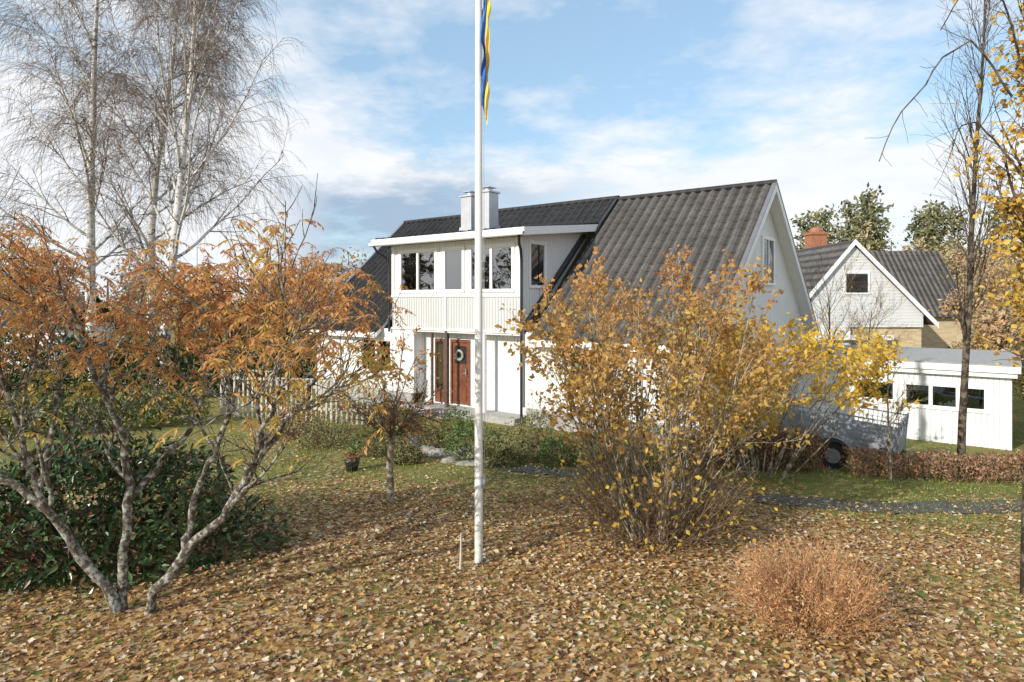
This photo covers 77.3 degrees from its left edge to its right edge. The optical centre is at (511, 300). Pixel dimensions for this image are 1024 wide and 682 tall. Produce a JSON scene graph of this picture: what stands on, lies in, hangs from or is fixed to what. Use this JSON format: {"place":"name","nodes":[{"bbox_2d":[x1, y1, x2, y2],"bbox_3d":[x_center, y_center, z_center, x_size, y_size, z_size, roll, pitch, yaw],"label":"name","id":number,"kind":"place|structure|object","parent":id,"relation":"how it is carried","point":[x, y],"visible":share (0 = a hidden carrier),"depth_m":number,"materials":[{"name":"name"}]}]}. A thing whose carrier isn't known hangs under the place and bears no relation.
{"place":"outdoors","nodes":[
{"label":"outdoors","id":0,"kind":"place"},
{"bbox_2d":[393,232,585,330],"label":"dormer walls","id":1,"kind":"structure","parent":0,"point":[560,246],"depth_m":20.37,"materials":[{"name":"white wood"}]},
{"bbox_2d":[393,297,519,331],"bbox_3d":[-1.931,0.420,20.763,5.600,1.040,0.166,0,0,38],"label":"dormer apron panel","id":2,"kind":"object","parent":1,"relation":"attached to","point":[428,312],"visible":0.84,"depth_m":20.59,"materials":[{"name":"white wood"}]},
{"bbox_2d":[391,237,523,333],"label":"dormer trim","id":3,"kind":"structure","parent":1,"relation":"attached to","point":[446,296],"depth_m":20.80,"materials":[{"name":"white wood"}]},
{"bbox_2d":[398,242,539,297],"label":"dormer windows","id":4,"kind":"structure","parent":1,"relation":"in","point":[417,270],"depth_m":20.64,"materials":[{"name":"white wood"}]},
{"bbox_2d":[0,303,1023,681],"bbox_3d":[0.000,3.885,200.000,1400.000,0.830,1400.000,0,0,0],"label":"ground","id":5,"kind":"structure","parent":0,"point":[692,645],"depth_m":7.79,"materials":[{"name":"plant"}]},
{"bbox_2d":[0,296,118,371],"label":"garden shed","id":6,"kind":"structure","parent":5,"relation":"on","point":[98,300],"depth_m":33.96,"materials":[{"name":"white"}]},
{"bbox_2d":[0,0,188,379],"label":"birch tree","id":7,"kind":"object","parent":5,"relation":"on","point":[89,234],"visible":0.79,"depth_m":27.41,"materials":[{"name":"grey plant"}]},
{"bbox_2d":[0,380,214,440],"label":"garden hedge","id":8,"kind":"object","parent":5,"relation":"on","point":[4,419],"visible":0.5,"depth_m":18.12,"materials":[{"name":"green plant"}]},
{"bbox_2d":[8,0,281,383],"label":"birch tree","id":9,"kind":"object","parent":5,"relation":"on","point":[151,230],"visible":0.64,"depth_m":28.28,"materials":[{"name":"grey plant"}]},
{"bbox_2d":[0,401,297,595],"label":"rhododendron bush","id":10,"kind":"object","parent":5,"relation":"on","point":[91,461],"visible":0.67,"depth_m":8.27,"materials":[{"name":"green plant"}]},
{"bbox_2d":[0,322,316,403],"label":"thuja hedge","id":11,"kind":"object","parent":5,"relation":"on","point":[15,376],"visible":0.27,"depth_m":23.27,"materials":[{"name":"green plant"}]},
{"bbox_2d":[12,0,318,388],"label":"birch tree","id":12,"kind":"object","parent":5,"relation":"on","point":[179,186],"visible":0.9,"depth_m":26.61,"materials":[{"name":"grey plant"}]},
{"bbox_2d":[0,247,369,321],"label":"distant woodland","id":13,"kind":"object","parent":5,"relation":"on","point":[122,275],"visible":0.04,"depth_m":81.07,"materials":[{"name":"orange plant"}]},
{"bbox_2d":[0,166,415,614],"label":"sumac tree","id":14,"kind":"object","parent":5,"relation":"on","point":[41,278],"visible":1,"depth_m":7.05,"materials":[{"name":"orange plant"}]},
{"bbox_2d":[265,405,329,439],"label":"russet shrub","id":15,"kind":"object","parent":5,"relation":"on","point":[291,431],"visible":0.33,"depth_m":17.20,"materials":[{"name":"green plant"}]},
{"bbox_2d":[220,369,387,423],"bbox_3d":[-6.505,2.998,19.676,5.861,1.605,0.253,0,0,15],"label":"picket fence","id":16,"kind":"object","parent":5,"relation":"on","point":[252,405],"visible":0.3,"depth_m":19.56,"materials":[{"name":"white wood"}]},
{"bbox_2d":[293,410,362,449],"bbox_3d":[-4.652,3.285,16.180,1.948,1.026,1.531,0,0,0],"label":"garden shrub","id":17,"kind":"object","parent":5,"relation":"on","point":[322,429],"visible":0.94,"depth_m":16.04,"materials":[{"name":"green plant"}]},
{"bbox_2d":[342,451,362,471],"bbox_3d":[-3.355,3.356,13.398,0.437,0.429,0.536,0,0,0],"label":"flower pot","id":18,"kind":"object","parent":5,"relation":"on","point":[348,458],"visible":0.88,"depth_m":13.31,"materials":[{"name":"black plastic"}]},
{"bbox_2d":[347,421,407,458],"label":"garden shrub","id":19,"kind":"object","parent":5,"relation":"on","point":[359,443],"visible":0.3,"depth_m":14.93,"materials":[{"name":"green plant"}]},
{"bbox_2d":[322,302,470,502],"bbox_3d":[-2.082,1.815,11.255,2.462,3.574,2.052,0,0,-28],"label":"weeping ornamental tree","id":20,"kind":"object","parent":5,"relation":"on","point":[403,427],"visible":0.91,"depth_m":11.04,"materials":[{"name":"brown plant"}]},
{"bbox_2d":[383,439,427,464],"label":"garden shrub","id":21,"kind":"object","parent":5,"relation":"on","point":[412,455],"visible":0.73,"depth_m":14.05,"materials":[{"name":"green plant"}]},
{"bbox_2d":[397,443,474,465],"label":"rockery stones","id":22,"kind":"object","parent":5,"relation":"on","point":[432,451],"visible":0.43,"depth_m":14.86,"materials":[{"name":"grey stone"}]},
{"bbox_2d":[415,423,459,447],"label":"garden shrub","id":23,"kind":"object","parent":5,"relation":"on","point":[441,440],"visible":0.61,"depth_m":15.77,"materials":[{"name":"green plant"}]},
{"bbox_2d":[438,400,474,439],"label":"juniper shrub","id":24,"kind":"object","parent":5,"relation":"on","point":[460,418],"visible":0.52,"depth_m":17.12,"materials":[{"name":"green plant"}]},
{"bbox_2d":[458,532,463,572],"bbox_3d":[-0.659,3.275,8.260,0.085,0.552,0.046,0,0,18],"label":"wooden stake","id":25,"kind":"object","parent":5,"relation":"on","point":[460,560],"visible":0.94,"depth_m":8.25,"materials":[{"name":"white wood"}]},
{"bbox_2d":[409,401,525,425],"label":"porch deck and step","id":26,"kind":"structure","parent":5,"relation":"on","point":[497,417],"depth_m":19.76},
{"bbox_2d":[431,331,448,407],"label":"porch posts","id":27,"kind":"object","parent":26,"relation":"on","point":[446,362],"visible":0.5,"depth_m":20.90,"materials":[{"name":"wood"}]},
{"bbox_2d":[418,330,525,412],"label":"porch soffit and white post","id":28,"kind":"structure","parent":5,"relation":"on","point":[484,372],"depth_m":19.88,"materials":[{"name":"white wood"}]},
{"bbox_2d":[442,419,504,460],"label":"juniper shrub","id":29,"kind":"object","parent":5,"relation":"on","point":[460,444],"visible":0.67,"depth_m":14.78,"materials":[{"name":"green plant"}]},
{"bbox_2d":[475,0,490,564],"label":"flagpole","id":30,"kind":"object","parent":5,"relation":"on","point":[482,88],"visible":0.98,"depth_m":8.51,"materials":[{"name":"paint"}]},
{"bbox_2d":[483,441,527,467],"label":"bush","id":31,"kind":"object","parent":5,"relation":"on","point":[493,452],"visible":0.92,"depth_m":13.78,"materials":[{"name":"green plant"}]},
{"bbox_2d":[0,433,1023,681],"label":"fallen leaves","id":32,"kind":"object","parent":5,"relation":"on","point":[568,635],"visible":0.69,"depth_m":7.42,"materials":[{"name":"brown plant"}]},
{"bbox_2d":[494,416,558,462],"bbox_3d":[0.229,3.175,14.701,1.608,1.125,1.375,0,0,-34],"label":"garden shrub","id":33,"kind":"object","parent":5,"relation":"on","point":[523,446],"visible":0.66,"depth_m":14.52,"materials":[{"name":"green plant"}]},
{"bbox_2d":[47,231,1023,365],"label":"background garden trees","id":34,"kind":"object","parent":5,"relation":"on","point":[988,322],"visible":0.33,"depth_m":34.29,"materials":[{"name":"orange plant"}]},
{"bbox_2d":[515,403,558,446],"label":"garden shrub","id":35,"kind":"object","parent":5,"relation":"on","point":[538,417],"visible":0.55,"depth_m":16.11,"materials":[{"name":"green plant"}]},
{"bbox_2d":[318,381,789,449],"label":"plinth","id":36,"kind":"structure","parent":5,"relation":"on","point":[407,395],"depth_m":18.87,"materials":[{"name":"concrete"}]},
{"bbox_2d":[317,210,804,429],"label":"walls","id":37,"kind":"structure","parent":36,"relation":"on","point":[503,385],"depth_m":20.31,"materials":[{"name":"white paint"}]},
{"bbox_2d":[435,338,470,405],"bbox_3d":[-1.979,2.375,21.402,1.600,2.150,0.175,0,0,38],"label":"front door","id":38,"kind":"structure","parent":37,"relation":"attached to","point":[460,378],"depth_m":21.29,"materials":[{"name":"brown wood"}]},
{"bbox_2d":[455,349,463,360],"bbox_3d":[-1.748,1.831,21.124,0.396,0.428,0.171,0,0,38],"label":"door wreath","id":39,"kind":"object","parent":38,"relation":"attached to","point":[462,355],"depth_m":21.07,"materials":[{"name":"white plant"}]},
{"bbox_2d":[306,198,613,331],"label":"dormer roof tiles","id":40,"kind":"object","parent":37,"relation":"attached to","point":[579,213],"visible":0.38,"depth_m":24.48,"materials":[{"name":"black tile"}]},
{"bbox_2d":[360,337,614,396],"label":"ground floor windows","id":41,"kind":"structure","parent":37,"relation":"attached to","point":[389,340],"depth_m":22.77,"materials":[{"name":"white paint"}]},
{"bbox_2d":[312,194,813,346],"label":"roof deck","id":42,"kind":"structure","parent":37,"relation":"on","point":[782,233],"depth_m":21.86,"materials":[{"name":"white paint"}]},
{"bbox_2d":[459,186,499,239],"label":"metal chimneys","id":43,"kind":"object","parent":42,"relation":"on","point":[489,207],"visible":0.75,"depth_m":21.06,"materials":[{"name":"paint"}]},
{"bbox_2d":[301,181,818,339],"bbox_3d":[1.516,-1.227,24.332,16.410,4.766,10.780,0,0,38],"label":"verge flashing","id":44,"kind":"object","parent":42,"relation":"on","point":[756,228],"visible":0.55,"depth_m":18.57,"materials":[{"name":"grey metal"}]},
{"bbox_2d":[303,184,817,353],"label":"fascia boards","id":45,"kind":"object","parent":42,"relation":"attached to","point":[528,230],"visible":0.52,"depth_m":19.90,"materials":[{"name":"white paint"}]},
{"bbox_2d":[368,231,524,418],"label":"gutters and downpipes","id":46,"kind":"object","parent":45,"relation":"attached to","point":[500,234],"visible":0.89,"depth_m":18.92,"materials":[{"name":"white metal"}]},
{"bbox_2d":[403,179,776,223],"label":"ridge tiles","id":47,"kind":"object","parent":42,"relation":"on","point":[699,190],"visible":0.69,"depth_m":22.09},
{"bbox_2d":[531,184,770,345],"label":"roof tiles","id":48,"kind":"object","parent":42,"relation":"on","point":[633,240],"visible":0.42,"depth_m":19.08,"materials":[{"name":"grey tile"}]},
{"bbox_2d":[523,196,618,325],"bbox_3d":[2.060,-1.450,20.847,0.598,4.440,4.840,0,0,38],"label":"dormer flashing","id":49,"kind":"object","parent":48,"relation":"attached to","point":[568,259],"visible":0.86,"depth_m":20.91,"materials":[{"name":"black metal"}]},
{"bbox_2d":[761,235,775,285],"bbox_3d":[7.952,-1.210,19.819,0.068,1.500,1.320,0,0,38],"label":"gable window","id":50,"kind":"structure","parent":37,"relation":"attached to","point":[767,250],"depth_m":19.79,"materials":[{"name":"white paint"}]},
{"bbox_2d":[530,426,593,467],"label":"garden shrub","id":51,"kind":"object","parent":5,"relation":"on","point":[551,441],"visible":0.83,"depth_m":13.94,"materials":[{"name":"green plant"}]},
{"bbox_2d":[569,417,636,468],"bbox_3d":[2.078,3.118,13.858,1.700,1.171,1.308,0,0,0],"label":"garden shrub","id":52,"kind":"object","parent":5,"relation":"on","point":[595,452],"visible":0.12,"depth_m":13.70,"materials":[{"name":"green plant"}]},
{"bbox_2d":[621,410,689,472],"bbox_3d":[2.973,2.997,13.588,1.720,1.384,1.378,0,0,0],"label":"juniper shrub","id":53,"kind":"object","parent":5,"relation":"on","point":[654,458],"visible":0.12,"depth_m":13.46,"materials":[{"name":"green plant"}]},
{"bbox_2d":[494,230,824,563],"bbox_3d":[1.998,1.233,9.709,4.478,4.759,4.993,0,0,0],"label":"lilac bush","id":54,"kind":"object","parent":5,"relation":"on","point":[603,358],"visible":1,"depth_m":9.05,"materials":[{"name":"yellow plant"}]},
{"bbox_2d":[677,425,832,473],"bbox_3d":[5.273,3.194,13.931,3.720,1.116,2.092,0,0,0],"label":"hedge","id":55,"kind":"object","parent":5,"relation":"on","point":[806,452],"visible":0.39,"depth_m":13.50,"materials":[{"name":"brown plant"}]},
{"bbox_2d":[648,291,919,481],"bbox_3d":[5.164,1.855,12.953,4.256,4.117,5.118,0,0,-10],"label":"golden leaf shrub","id":56,"kind":"object","parent":5,"relation":"on","point":[859,361],"visible":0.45,"depth_m":12.27,"materials":[{"name":"yellow plant"}]},
{"bbox_2d":[704,512,959,650],"bbox_3d":[3.289,2.960,6.932,2.275,1.312,2.372,0,0,-25],"label":"orange spirea shrub","id":57,"kind":"object","parent":5,"relation":"on","point":[770,593],"visible":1,"depth_m":6.79,"materials":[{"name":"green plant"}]},
{"bbox_2d":[797,230,897,353],"bbox_3d":[10.950,0.985,22.106,3.878,6.834,3.618,0,0,-23],"label":"bare cherry tree","id":58,"kind":"object","parent":5,"relation":"on","point":[830,307],"visible":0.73,"depth_m":21.79,"materials":[{"name":"brown plant"}]},
{"bbox_2d":[841,268,916,347],"bbox_3d":[13.534,1.495,24.085,3.223,5.816,2.802,0,0,-36],"label":"bare cherry tree","id":59,"kind":"object","parent":5,"relation":"on","point":[880,303],"visible":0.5,"depth_m":24.01,"materials":[{"name":"brown plant"}]},
{"bbox_2d":[777,396,981,474],"bbox_3d":[8.542,3.299,14.980,4.144,1.290,1.960,6,4,38],"label":"utility trailer","id":60,"kind":"object","parent":5,"relation":"on","point":[853,433],"visible":0.72,"depth_m":14.84,"materials":[{"name":"metal"}]},
{"bbox_2d":[847,318,930,481],"bbox_3d":[7.293,1.929,12.648,1.430,3.477,1.575,0,0,0],"label":"sapling tree","id":61,"kind":"object","parent":5,"relation":"on","point":[889,437],"visible":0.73,"depth_m":12.55,"materials":[{"name":"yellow plant"}]},
{"bbox_2d":[789,344,1021,449],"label":"flat roof garage","id":62,"kind":"structure","parent":5,"relation":"on","point":[937,372],"depth_m":19.49,"materials":[{"name":"white"}]},
{"bbox_2d":[853,377,989,413],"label":"garage windows","id":63,"kind":"structure","parent":62,"relation":"in","point":[944,396],"depth_m":19.67,"materials":[{"name":"white paint"}]},
{"bbox_2d":[790,182,1023,312],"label":"distant pine trees","id":64,"kind":"object","parent":5,"relation":"on","point":[934,219],"visible":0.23,"depth_m":67.01,"materials":[{"name":"green plant"}]},
{"bbox_2d":[827,211,1023,311],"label":"distant autumn trees","id":65,"kind":"object","parent":5,"relation":"on","point":[946,258],"visible":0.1,"depth_m":61.19,"materials":[{"name":"orange plant"}]},
{"bbox_2d":[833,443,1023,483],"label":"beech hedge","id":66,"kind":"object","parent":5,"relation":"on","point":[1002,461],"visible":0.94,"depth_m":12.88,"materials":[{"name":"brown plant"}]},
{"bbox_2d":[879,0,1023,597],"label":"poplar tree","id":67,"kind":"object","parent":5,"relation":"on","point":[1013,205],"visible":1,"depth_m":7.77,"materials":[{"name":"yellow plant"}]},
{"bbox_2d":[908,0,1022,476],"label":"columnar aspen tree","id":68,"kind":"object","parent":5,"relation":"on","point":[965,314],"visible":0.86,"depth_m":13.67,"materials":[{"name":"brown plant"}]},
{"bbox_2d":[948,339,1023,399],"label":"garden hedge","id":69,"kind":"object","parent":5,"relation":"on","point":[1019,381],"visible":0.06,"depth_m":28.28,"materials":[{"name":"orange plant"}]},
{"bbox_2d":[0,0,1023,302],"label":"sky","id":70,"kind":"structure","parent":0,"point":[588,99],"materials":[{"name":"blue"}]},
{"bbox_2d":[529,240,546,287],"bbox_3d":[0.432,-0.985,19.990,1.020,1.750,1.420,0,0,38],"label":"dormer side window","id":71,"kind":"structure","parent":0,"point":[533,261],"depth_m":19.70,"materials":[{"name":"white wood"}]},
{"bbox_2d":[407,434,1021,512],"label":"garden path","id":72,"kind":"structure","parent":0,"point":[815,502],"depth_m":10.98,"materials":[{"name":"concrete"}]},
{"bbox_2d":[797,240,933,324],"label":"neighbour gable roof","id":73,"kind":"structure","parent":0,"point":[838,251],"depth_m":34.45,"materials":[{"name":"grey tile"}]},
{"bbox_2d":[803,227,828,247],"bbox_3d":[19.200,-3.410,40.450,1.140,2.420,1.040,0,0,0],"label":"neighbour chimney","id":74,"kind":"object","parent":73,"relation":"on","point":[814,232],"visible":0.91,"depth_m":40.00,"materials":[{"name":"orange brick"}]},
{"bbox_2d":[809,239,938,339],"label":"neighbour bargeboards","id":75,"kind":"object","parent":73,"relation":"attached to","point":[890,277],"visible":0.69,"depth_m":32.95,"materials":[{"name":"white wood"}]},
{"bbox_2d":[844,272,886,345],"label":"neighbour windows","id":76,"kind":"structure","parent":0,"point":[861,277],"depth_m":33.10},
{"bbox_2d":[810,246,922,344],"bbox_3d":[18.400,0.150,33.200,5.800,5.900,0.200,0,0,0],"label":"neighbour gable siding","id":77,"kind":"object","parent":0,"point":[908,311],"visible":0.55,"depth_m":33.15,"materials":[{"name":"white wood"}]},
{"bbox_2d":[806,317,962,348],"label":"neighbour brick walls","id":78,"kind":"structure","parent":0,"point":[945,334],"depth_m":38.20,"materials":[{"name":"yellow brick"}]},
{"bbox_2d":[868,251,965,316],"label":"neighbour main roof","id":79,"kind":"structure","parent":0,"point":[918,282],"depth_m":39.76,"materials":[{"name":"grey tile"}]}
]}

